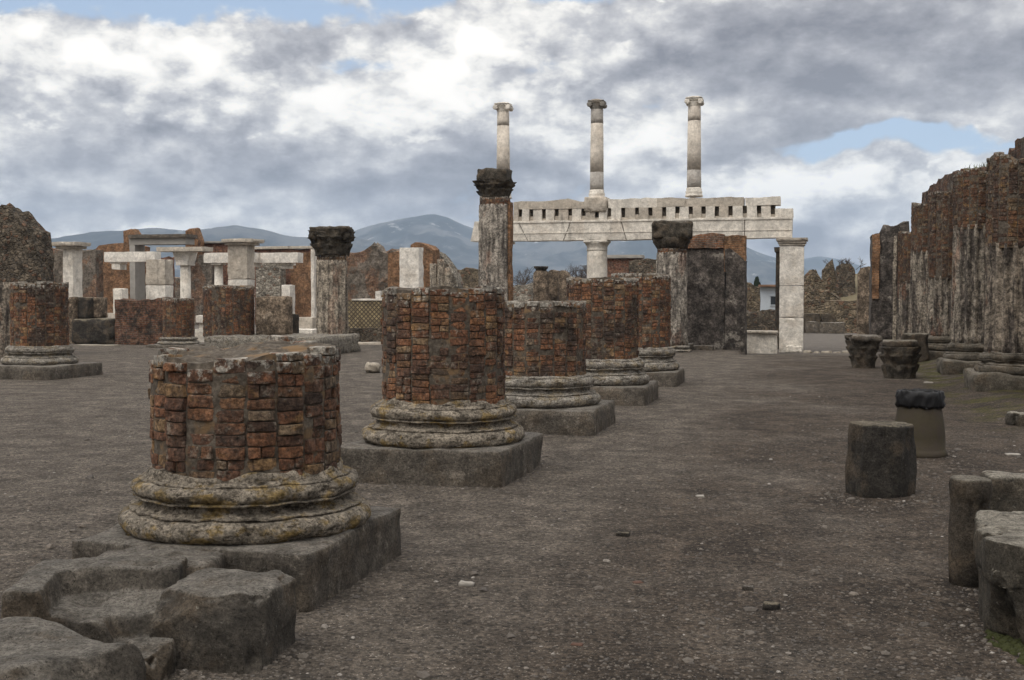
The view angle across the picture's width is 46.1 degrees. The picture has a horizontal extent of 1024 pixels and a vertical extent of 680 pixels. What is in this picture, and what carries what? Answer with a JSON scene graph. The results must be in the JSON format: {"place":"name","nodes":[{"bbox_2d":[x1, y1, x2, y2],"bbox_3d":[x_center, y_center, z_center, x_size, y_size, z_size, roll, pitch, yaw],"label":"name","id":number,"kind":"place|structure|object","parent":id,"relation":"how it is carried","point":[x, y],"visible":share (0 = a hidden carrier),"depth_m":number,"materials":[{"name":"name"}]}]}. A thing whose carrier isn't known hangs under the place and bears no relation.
{"place":"outdoors","nodes":[
{"label":"outdoors","id":0,"kind":"place"},
{"bbox_2d":[53,248,62,282],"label":"plastered wall","id":1,"kind":"structure","parent":0,"point":[58,267],"depth_m":45.67,"materials":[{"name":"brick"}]},
{"bbox_2d":[52,242,90,316],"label":"white pillar","id":2,"kind":"structure","parent":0,"point":[72,266],"depth_m":44.90,"materials":[{"name":"stone"}]},
{"bbox_2d":[82,249,103,297],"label":"rubble wall","id":3,"kind":"structure","parent":0,"point":[92,271],"depth_m":75.63,"materials":[{"name":"stone"}]},
{"bbox_2d":[145,259,173,299],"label":"white pillar","id":4,"kind":"structure","parent":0,"point":[159,280],"depth_m":46.86,"materials":[{"name":"stone"}]},
{"bbox_2d":[156,247,212,297],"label":"marble column","id":5,"kind":"structure","parent":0,"point":[185,258],"depth_m":65.91,"materials":[{"name":"white stone"}]},
{"bbox_2d":[221,238,263,309],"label":"white pillar","id":6,"kind":"structure","parent":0,"point":[241,268],"depth_m":43.85,"materials":[{"name":"stone"}]},
{"bbox_2d":[51,225,515,286],"bbox_3d":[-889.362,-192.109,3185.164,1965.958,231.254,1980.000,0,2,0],"label":"mountain","id":7,"kind":"structure","parent":0,"point":[97,239],"depth_m":3178.15,"materials":[{"name":"blue"}]},
{"bbox_2d":[281,285,294,313],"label":"white pillar","id":8,"kind":"structure","parent":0,"point":[288,290],"depth_m":59.95,"materials":[{"name":"stone"}]},
{"bbox_2d":[308,226,354,334],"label":"fluted column","id":9,"kind":"structure","parent":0,"point":[332,246],"depth_m":36.84,"materials":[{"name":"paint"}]},
{"bbox_2d":[347,242,399,299],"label":"rubble wall","id":10,"kind":"structure","parent":0,"point":[367,275],"depth_m":59.65,"materials":[{"name":"stone"}]},
{"bbox_2d":[375,291,382,298],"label":"white pillar","id":11,"kind":"structure","parent":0,"point":[377,294],"depth_m":51.95,"materials":[{"name":"stone"}]},
{"bbox_2d":[388,251,399,286],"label":"brick pier","id":12,"kind":"structure","parent":0,"point":[393,270],"depth_m":57.84,"materials":[{"name":"brown brick"}]},
{"bbox_2d":[399,247,423,287],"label":"white pillar","id":13,"kind":"structure","parent":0,"point":[411,267],"depth_m":49.83,"materials":[{"name":"stone"}]},
{"bbox_2d":[459,267,477,287],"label":"rubble wall","id":14,"kind":"structure","parent":0,"point":[469,276],"depth_m":74.62,"materials":[{"name":"stone"}]},
{"bbox_2d":[0,325,1023,679],"bbox_3d":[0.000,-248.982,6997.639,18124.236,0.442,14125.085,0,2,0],"label":"ground","id":15,"kind":"structure","parent":0,"point":[806,375],"depth_m":8.28,"materials":[{"name":"grey gravel"}]},
{"bbox_2d":[0,282,13,359],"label":"fluted stump","id":16,"kind":"object","parent":15,"relation":"on","point":[4,317],"visible":0.44,"depth_m":30.69,"materials":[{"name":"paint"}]},
{"bbox_2d":[0,203,53,282],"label":"rubble wall","id":17,"kind":"structure","parent":15,"relation":"on","point":[26,252],"depth_m":32.43,"materials":[{"name":"grey stone"}]},
{"bbox_2d":[0,281,102,379],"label":"brick column stump","id":18,"kind":"object","parent":15,"relation":"on","point":[39,347],"visible":0.99,"depth_m":23.70,"materials":[{"name":"brown brick"}]},
{"bbox_2d":[0,616,146,679],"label":"rounded boulder","id":19,"kind":"object","parent":15,"relation":"on","point":[35,648],"visible":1,"depth_m":4.63,"materials":[{"name":"grey stone"}]},
{"bbox_2d":[69,297,77,343],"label":"tufa pier","id":20,"kind":"structure","parent":15,"relation":"on","point":[73,308],"depth_m":41.18,"materials":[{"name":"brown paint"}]},
{"bbox_2d":[71,297,114,343],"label":"dark tufa block","id":21,"kind":"structure","parent":15,"relation":"on","point":[88,327],"depth_m":40.69,"materials":[{"name":"grey stone"}]},
{"bbox_2d":[93,297,107,317],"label":"tufa block","id":22,"kind":"structure","parent":21,"relation":"on","point":[100,307],"depth_m":41.53,"materials":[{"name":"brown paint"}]},
{"bbox_2d":[107,313,114,317],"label":"white stone block","id":23,"kind":"structure","parent":21,"relation":"on","point":[111,315],"depth_m":59.85,"materials":[{"name":"stone"}]},
{"bbox_2d":[1,556,187,642],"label":"moulded stone block","id":24,"kind":"structure","parent":15,"relation":"on","point":[114,599],"depth_m":5.57,"materials":[{"name":"grey stone"}]},
{"bbox_2d":[74,344,120,345],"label":"white kerb","id":25,"kind":"structure","parent":15,"relation":"on","point":[96,345],"depth_m":39.51,"materials":[{"name":"stone"}]},
{"bbox_2d":[113,288,127,312],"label":"white pillar","id":26,"kind":"structure","parent":15,"relation":"on","point":[120,293],"depth_m":61.94,"materials":[{"name":"stone"}]},
{"bbox_2d":[114,297,175,344],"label":"brick wall","id":27,"kind":"structure","parent":15,"relation":"on","point":[138,322],"depth_m":40.19,"materials":[{"name":"brown brick"}]},
{"bbox_2d":[96,228,204,312],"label":"brick building","id":28,"kind":"structure","parent":15,"relation":"on","point":[113,279],"depth_m":81.48,"materials":[{"name":"brick"}]},
{"bbox_2d":[128,234,197,299],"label":"stone door frame","id":29,"kind":"object","parent":28,"relation":"attached to","point":[138,242],"visible":0.93,"depth_m":77.77,"materials":[{"name":"grey stone"}]},
{"bbox_2d":[125,637,175,679],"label":"stone","id":30,"kind":"object","parent":15,"relation":"on","point":[159,655],"visible":0.56,"depth_m":5.02,"materials":[{"name":"grey stone"}]},
{"bbox_2d":[97,543,225,575],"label":"paving slab","id":31,"kind":"structure","parent":15,"relation":"on","point":[197,560],"depth_m":6.14,"materials":[{"name":"grey stone"}]},
{"bbox_2d":[146,298,204,347],"bbox_3d":[-10.643,-0.515,38.408,1.516,1.667,1.514,1,2,14],"label":"brick column stump","id":32,"kind":"object","parent":15,"relation":"on","point":[178,321],"visible":0.96,"depth_m":37.96,"materials":[{"name":"brown brick"}]},
{"bbox_2d":[195,315,203,341],"bbox_3d":[-10.991,-0.283,42.728,0.348,1.205,0.542,1,2,14],"label":"white stone pile","id":33,"kind":"object","parent":15,"relation":"on","point":[199,331],"visible":0.43,"depth_m":42.47,"materials":[{"name":"stone"}]},
{"bbox_2d":[211,263,225,284],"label":"marble column","id":34,"kind":"structure","parent":15,"relation":"on","point":[218,273],"depth_m":64.06,"materials":[{"name":"white stone"}]},
{"bbox_2d":[203,252,302,268],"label":"colonnade beam","id":35,"kind":"structure","parent":34,"relation":"on","point":[284,260],"depth_m":63.65,"materials":[{"name":"stone"}]},
{"bbox_2d":[148,568,296,673],"bbox_3d":[-1.280,1.278,5.378,0.517,0.420,0.522,0,2,11],"label":"broken stone block","id":36,"kind":"object","parent":15,"relation":"on","point":[221,620],"depth_m":5.17,"materials":[{"name":"grey stone"}]},
{"bbox_2d":[71,335,400,612],"bbox_3d":[-1.522,0.714,6.926,1.420,1.461,1.464,1,2,14],"label":"brick column stump","id":37,"kind":"object","parent":15,"relation":"on","point":[247,470],"visible":0.94,"depth_m":6.44,"materials":[{"name":"brown brick"}]},
{"bbox_2d":[190,241,316,324],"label":"brick building","id":38,"kind":"structure","parent":15,"relation":"on","point":[270,279],"depth_m":78.34,"materials":[{"name":"stone"}]},
{"bbox_2d":[104,251,160,269],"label":"colonnade beam","id":39,"kind":"structure","parent":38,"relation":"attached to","point":[118,260],"depth_m":69.56,"materials":[{"name":"stone"}]},
{"bbox_2d":[204,333,360,352],"bbox_3d":[-6.488,0.136,34.352,3.524,0.630,3.048,1,2,14],"label":"stone podium","id":40,"kind":"object","parent":15,"relation":"on","point":[346,343],"visible":0.33,"depth_m":33.28,"materials":[{"name":"grey stone"}]},
{"bbox_2d":[202,284,254,336],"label":"brick pier","id":41,"kind":"structure","parent":40,"relation":"on","point":[228,310],"depth_m":33.97,"materials":[{"name":"brown brick"}]},
{"bbox_2d":[255,296,292,334],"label":"standing slab","id":42,"kind":"structure","parent":40,"relation":"on","point":[274,315],"depth_m":34.19,"materials":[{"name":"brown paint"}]},
{"bbox_2d":[299,317,316,333],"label":"white stone block","id":43,"kind":"structure","parent":40,"relation":"on","point":[307,325],"depth_m":55.83,"materials":[{"name":"stone"}]},
{"bbox_2d":[293,314,298,332],"bbox_3d":[-6.716,-0.232,37.041,0.189,1.159,0.540,1,2,15],"label":"dark post","id":44,"kind":"object","parent":15,"relation":"on","point":[295,323],"visible":0.32,"depth_m":36.98,"materials":[{"name":"grey stone"}]},
{"bbox_2d":[348,299,382,341],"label":"reticulate wall","id":45,"kind":"structure","parent":15,"relation":"on","point":[364,316],"depth_m":43.75,"materials":[{"name":"stone"}]},
{"bbox_2d":[358,342,382,344],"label":"white kerb","id":46,"kind":"structure","parent":15,"relation":"on","point":[374,343],"depth_m":40.46,"materials":[{"name":"stone"}]},
{"bbox_2d":[365,362,380,372],"bbox_3d":[-2.937,0.584,25.367,0.339,0.252,0.277,0,2,11],"label":"stone fragment","id":47,"kind":"object","parent":15,"relation":"on","point":[372,367],"visible":1,"depth_m":25.27,"materials":[{"name":"stone"}]},
{"bbox_2d":[411,242,462,288],"bbox_3d":[-3.554,-2.369,56.635,2.008,4.418,2.495,0,2,13],"label":"brick ruin","id":48,"kind":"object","parent":15,"relation":"on","point":[440,269],"visible":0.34,"depth_m":55.71,"materials":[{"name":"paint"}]},
{"bbox_2d":[340,285,542,487],"bbox_3d":[-0.617,0.403,10.873,1.523,1.788,1.523,1,2,14],"label":"brick column stump","id":49,"kind":"object","parent":15,"relation":"on","point":[443,410],"visible":0.95,"depth_m":10.33,"materials":[{"name":"brown brick"}]},
{"bbox_2d":[458,580,474,586],"bbox_3d":[-0.250,1.348,6.655,0.090,0.031,0.054,0,2,13],"label":"stone fragment","id":50,"kind":"object","parent":15,"relation":"on","point":[466,583],"visible":1,"depth_m":6.63,"materials":[{"name":"white stone"}]},
{"bbox_2d":[472,168,516,301],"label":"fluted column","id":51,"kind":"structure","parent":15,"relation":"on","point":[494,186],"depth_m":35.02,"materials":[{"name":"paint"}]},
{"bbox_2d":[513,268,532,285],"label":"bare tree","id":52,"kind":"object","parent":15,"relation":"on","point":[526,280],"visible":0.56,"depth_m":84.50,"materials":[{"name":"grey plant"}]},
{"bbox_2d":[504,300,614,435],"bbox_3d":[0.355,0.336,14.722,1.626,1.644,1.618,1,2,14],"label":"brick column stump","id":53,"kind":"object","parent":15,"relation":"on","point":[549,381],"visible":0.84,"depth_m":14.19,"materials":[{"name":"brown brick"}]},
{"bbox_2d":[565,265,586,277],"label":"bare tree","id":54,"kind":"object","parent":15,"relation":"on","point":[580,271],"visible":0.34,"depth_m":87.15,"materials":[{"name":"grey plant"}]},
{"bbox_2d":[571,642,582,645],"bbox_3d":[0.298,1.401,5.531,0.055,0.016,0.032,1,2,18],"label":"stone fragment","id":55,"kind":"object","parent":15,"relation":"on","point":[576,644],"visible":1,"depth_m":5.52,"materials":[{"name":"brown stone"}]},
{"bbox_2d":[571,265,586,276],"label":"bare tree","id":56,"kind":"object","parent":15,"relation":"on","point":[584,266],"visible":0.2,"depth_m":91.61,"materials":[{"name":"grey plant"}]},
{"bbox_2d":[583,240,610,277],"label":"round marble column","id":57,"kind":"structure","parent":15,"relation":"on","point":[597,250],"depth_m":41.58,"materials":[{"name":"white stone"}]},
{"bbox_2d":[566,277,657,405],"bbox_3d":[1.388,0.025,18.513,1.564,2.007,1.568,1,2,14],"label":"brick column stump","id":58,"kind":"object","parent":15,"relation":"on","point":[615,364],"visible":0.73,"depth_m":17.98,"materials":[{"name":"brown brick"}]},
{"bbox_2d":[616,532,629,536],"bbox_3d":[0.740,1.301,8.042,0.095,0.035,0.056,0,2,11],"label":"stone fragment","id":59,"kind":"object","parent":15,"relation":"on","point":[625,534],"visible":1,"depth_m":8.02,"materials":[{"name":"grey stone"}]},
{"bbox_2d":[611,273,684,386],"bbox_3d":[2.386,-0.177,22.310,1.522,2.149,1.523,1,2,14],"label":"brick column stump","id":60,"kind":"object","parent":15,"relation":"on","point":[657,353],"visible":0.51,"depth_m":21.78,"materials":[{"name":"brown brick"}]},
{"bbox_2d":[651,220,692,351],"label":"fluted column","id":61,"kind":"structure","parent":15,"relation":"on","point":[671,240],"depth_m":34.76,"materials":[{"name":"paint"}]},
{"bbox_2d":[688,343,713,349],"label":"kerb block","id":62,"kind":"structure","parent":15,"relation":"on","point":[702,347],"depth_m":36.06,"materials":[{"name":"grey stone"}]},
{"bbox_2d":[687,233,746,354],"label":"plastered wall","id":63,"kind":"structure","parent":15,"relation":"on","point":[716,290],"depth_m":36.62,"materials":[{"name":"paint"}]},
{"bbox_2d":[742,585,753,590],"bbox_3d":[1.293,1.360,6.590,0.067,0.033,0.045,1,2,18],"label":"stone fragment","id":64,"kind":"object","parent":15,"relation":"on","point":[748,588],"visible":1,"depth_m":6.57,"materials":[{"name":"grey stone"}]},
{"bbox_2d":[754,276,760,286],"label":"cypress tree","id":65,"kind":"object","parent":15,"relation":"on","point":[756,282],"visible":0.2,"depth_m":104.71,"materials":[{"name":"green plant"}]},
{"bbox_2d":[747,330,777,353],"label":"white step block","id":66,"kind":"structure","parent":15,"relation":"on","point":[761,342],"depth_m":39.10,"materials":[{"name":"stone"}]},
{"bbox_2d":[758,285,774,310],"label":"white hut","id":67,"kind":"object","parent":15,"relation":"on","point":[767,296],"visible":0.49,"depth_m":79.81,"materials":[{"name":"paint"}]},
{"bbox_2d":[763,601,779,609],"bbox_3d":[1.335,1.369,6.189,0.091,0.045,0.055,0,2,9],"label":"stone fragment","id":68,"kind":"object","parent":15,"relation":"on","point":[767,605],"visible":1,"depth_m":6.17,"materials":[{"name":"beige stone"}]},
{"bbox_2d":[776,238,807,352],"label":"square marble pillar","id":69,"kind":"structure","parent":15,"relation":"on","point":[791,305],"depth_m":39.78,"materials":[{"name":"white stone"}]},
{"bbox_2d":[804,269,822,289],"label":"ruined wall","id":70,"kind":"structure","parent":15,"relation":"on","point":[812,278],"depth_m":67.79,"materials":[{"name":"stone"}]},
{"bbox_2d":[804,285,840,299],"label":"ruined wall","id":71,"kind":"structure","parent":15,"relation":"on","point":[810,293],"depth_m":65.73,"materials":[{"name":"beige stone"}]},
{"bbox_2d":[844,334,882,367],"bbox_3d":[7.937,0.276,27.234,0.731,0.813,0.724,0,2,-5],"label":"fallen capital","id":72,"kind":"object","parent":15,"relation":"on","point":[862,349],"visible":0.97,"depth_m":26.98,"materials":[{"name":"grey stone"}]},
{"bbox_2d":[845,420,916,497],"bbox_3d":[3.011,0.994,9.836,0.547,0.649,0.531,0,2,0],"label":"lava stump","id":73,"kind":"object","parent":15,"relation":"on","point":[881,460],"visible":0.96,"depth_m":9.62,"materials":[{"name":"grey stone"}]},
{"bbox_2d":[868,221,909,351],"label":"wall end pier","id":74,"kind":"structure","parent":15,"relation":"on","point":[883,276],"depth_m":40.03,"materials":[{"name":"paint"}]},
{"bbox_2d":[878,339,921,378],"bbox_3d":[7.656,0.398,23.761,0.802,0.809,0.799,0,2,10],"label":"fallen capital","id":75,"kind":"object","parent":15,"relation":"on","point":[899,359],"visible":0.94,"depth_m":23.48,"materials":[{"name":"grey stone"}]},
{"bbox_2d":[897,231,910,339],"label":"engaged column","id":76,"kind":"structure","parent":15,"relation":"on","point":[903,283],"depth_m":39.18,"materials":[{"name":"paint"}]},
{"bbox_2d":[900,333,928,362],"bbox_3d":[9.725,0.218,29.096,0.657,0.790,0.577,0,2,8],"label":"dark stone block","id":77,"kind":"object","parent":15,"relation":"on","point":[921,339],"depth_m":28.81,"materials":[{"name":"grey stone"}]},
{"bbox_2d":[910,202,928,332],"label":"engaged column","id":78,"kind":"structure","parent":15,"relation":"on","point":[919,265],"depth_m":34.23,"materials":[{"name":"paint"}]},
{"bbox_2d":[895,388,947,457],"bbox_3d":[4.124,0.842,12.179,0.550,0.687,0.548,0,2,0],"label":"rubbish bin","id":79,"kind":"object","parent":15,"relation":"on","point":[919,409],"visible":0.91,"depth_m":11.96,"materials":[{"name":"plastic"}]},
{"bbox_2d":[927,190,952,359],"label":"engaged column","id":80,"kind":"structure","parent":15,"relation":"on","point":[940,237],"depth_m":29.28,"materials":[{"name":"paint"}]},
{"bbox_2d":[936,168,986,374],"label":"engaged column","id":81,"kind":"structure","parent":15,"relation":"on","point":[965,346],"depth_m":24.36,"materials":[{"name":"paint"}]},
{"bbox_2d":[948,475,992,587],"bbox_3d":[2.567,1.097,6.749,0.230,0.657,0.232,0,2,0],"label":"stone post","id":82,"kind":"object","parent":15,"relation":"on","point":[970,496],"visible":0.84,"depth_m":6.67,"materials":[{"name":"grey stone"}]},
{"bbox_2d":[922,137,1023,203],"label":"hall wall","id":83,"kind":"structure","parent":15,"relation":"on","point":[945,183],"depth_m":30.68,"materials":[{"name":"brick"}]},
{"bbox_2d":[964,162,986,169],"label":"grass","id":84,"kind":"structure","parent":83,"relation":"on","point":[976,166],"depth_m":26.09,"materials":[{"name":"grey plant"}]},
{"bbox_2d":[963,152,1023,391],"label":"engaged column","id":85,"kind":"structure","parent":15,"relation":"on","point":[1000,366],"depth_m":19.79,"materials":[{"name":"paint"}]},
{"bbox_2d":[973,510,1023,664],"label":"stone bench block","id":86,"kind":"object","parent":15,"relation":"on","point":[998,543],"depth_m":5.62,"materials":[{"name":"grey stone"}]},
{"bbox_2d":[980,470,1023,511],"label":"stone block","id":87,"kind":"structure","parent":15,"relation":"on","point":[1007,495],"depth_m":7.56,"materials":[{"name":"grey stone"}]},
{"bbox_2d":[1005,453,1020,454],"bbox_3d":[5.071,1.159,12.182,0.147,0.027,0.086,0,2,0],"label":"stone fragment","id":88,"kind":"object","parent":15,"relation":"on","point":[1012,454],"visible":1,"depth_m":12.16,"materials":[{"name":"grey stone"}]},
{"bbox_2d":[1005,411,1023,425],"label":"pale stone","id":89,"kind":"object","parent":15,"relation":"on","point":[1013,418],"visible":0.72,"depth_m":14.79,"materials":[{"name":"grey stone"}]},
{"bbox_2d":[0,0,1023,266],"label":"sky","id":90,"kind":"structure","parent":0,"point":[284,117],"materials":[{"name":"grey"}]},
{"bbox_2d":[513,283,532,300],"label":"rubble wall","id":91,"kind":"structure","parent":0,"point":[522,292],"depth_m":73.74,"materials":[{"name":"beige stone"}]},
{"bbox_2d":[533,266,548,300],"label":"round dark pillar","id":92,"kind":"structure","parent":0,"point":[540,283],"depth_m":55.62,"materials":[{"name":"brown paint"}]},
{"bbox_2d":[548,269,558,300],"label":"rubble pier","id":93,"kind":"structure","parent":0,"point":[553,285],"depth_m":56.91,"materials":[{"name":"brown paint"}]},
{"bbox_2d":[559,270,570,300],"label":"rubble pier","id":94,"kind":"structure","parent":0,"point":[564,275],"depth_m":55.91,"materials":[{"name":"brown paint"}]},
{"bbox_2d":[354,214,821,284],"bbox_3d":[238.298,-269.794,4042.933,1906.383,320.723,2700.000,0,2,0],"label":"mountain","id":95,"kind":"structure","parent":0,"point":[450,238],"depth_m":3627.95,"materials":[{"name":"blue"}]},
{"bbox_2d":[607,255,655,276],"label":"brick wall","id":96,"kind":"structure","parent":0,"point":[629,264],"depth_m":59.28,"materials":[{"name":"brown brick"}]},
{"bbox_2d":[746,282,760,311],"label":"rubble wall","id":97,"kind":"structure","parent":0,"point":[753,298],"depth_m":65.80,"materials":[{"name":"brown stone"}]},
{"bbox_2d":[746,309,774,330],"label":"dark stone wall","id":98,"kind":"structure","parent":0,"point":[763,320],"depth_m":60.74,"materials":[{"name":"stone"}]},
{"bbox_2d":[774,247,779,348],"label":"dark column","id":99,"kind":"structure","parent":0,"point":[777,252],"depth_m":42.37,"materials":[{"name":"black stone"}]},
{"bbox_2d":[803,299,856,332],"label":"stone wall","id":100,"kind":"structure","parent":0,"point":[830,316],"depth_m":61.42,"materials":[{"name":"stone"}]},
{"bbox_2d":[804,256,864,274],"bbox_3d":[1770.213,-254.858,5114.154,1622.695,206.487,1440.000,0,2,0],"label":"mountain","id":101,"kind":"structure","parent":0,"point":[816,263],"depth_m":5142.68,"materials":[{"name":"blue"}]},
{"bbox_2d":[835,274,857,300],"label":"grassy mound","id":102,"kind":"object","parent":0,"point":[852,297],"visible":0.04,"depth_m":69.65,"materials":[{"name":"beige plant"}]},
{"bbox_2d":[821,259,835,292],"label":"ruined wall","id":103,"kind":"structure","parent":102,"relation":"on","point":[828,278],"depth_m":70.84,"materials":[{"name":"stone"}]},
{"bbox_2d":[835,263,854,296],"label":"ruined wall","id":104,"kind":"structure","parent":102,"relation":"on","point":[845,279],"depth_m":69.80,"materials":[{"name":"stone"}]},
{"bbox_2d":[823,256,864,269],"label":"bare shrub","id":105,"kind":"object","parent":104,"relation":"on","point":[847,262],"visible":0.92,"depth_m":70.24,"materials":[{"name":"grey plant"}]},
{"bbox_2d":[856,266,869,334],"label":"back pier","id":106,"kind":"structure","parent":0,"point":[862,302],"depth_m":45.92,"materials":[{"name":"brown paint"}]},
{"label":"round marble column","id":107,"kind":"object","parent":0,"visible":0},
{"bbox_2d":[471,196,793,241],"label":"white entablature","id":108,"kind":"structure","parent":107,"relation":"on","point":[602,218],"depth_m":41.16,"materials":[{"name":"stone"}]},
{"bbox_2d":[493,102,513,198],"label":"ionic column","id":109,"kind":"structure","parent":108,"relation":"on","point":[503,109],"depth_m":42.36,"materials":[{"name":"stone"}]},
{"bbox_2d":[587,99,606,196],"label":"ionic column","id":110,"kind":"structure","parent":108,"relation":"on","point":[596,106],"depth_m":41.55,"materials":[{"name":"stone"}]},
{"bbox_2d":[684,96,703,197],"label":"ionic column","id":111,"kind":"structure","parent":108,"relation":"on","point":[694,104],"depth_m":40.73,"materials":[{"name":"stone"}]}
]}

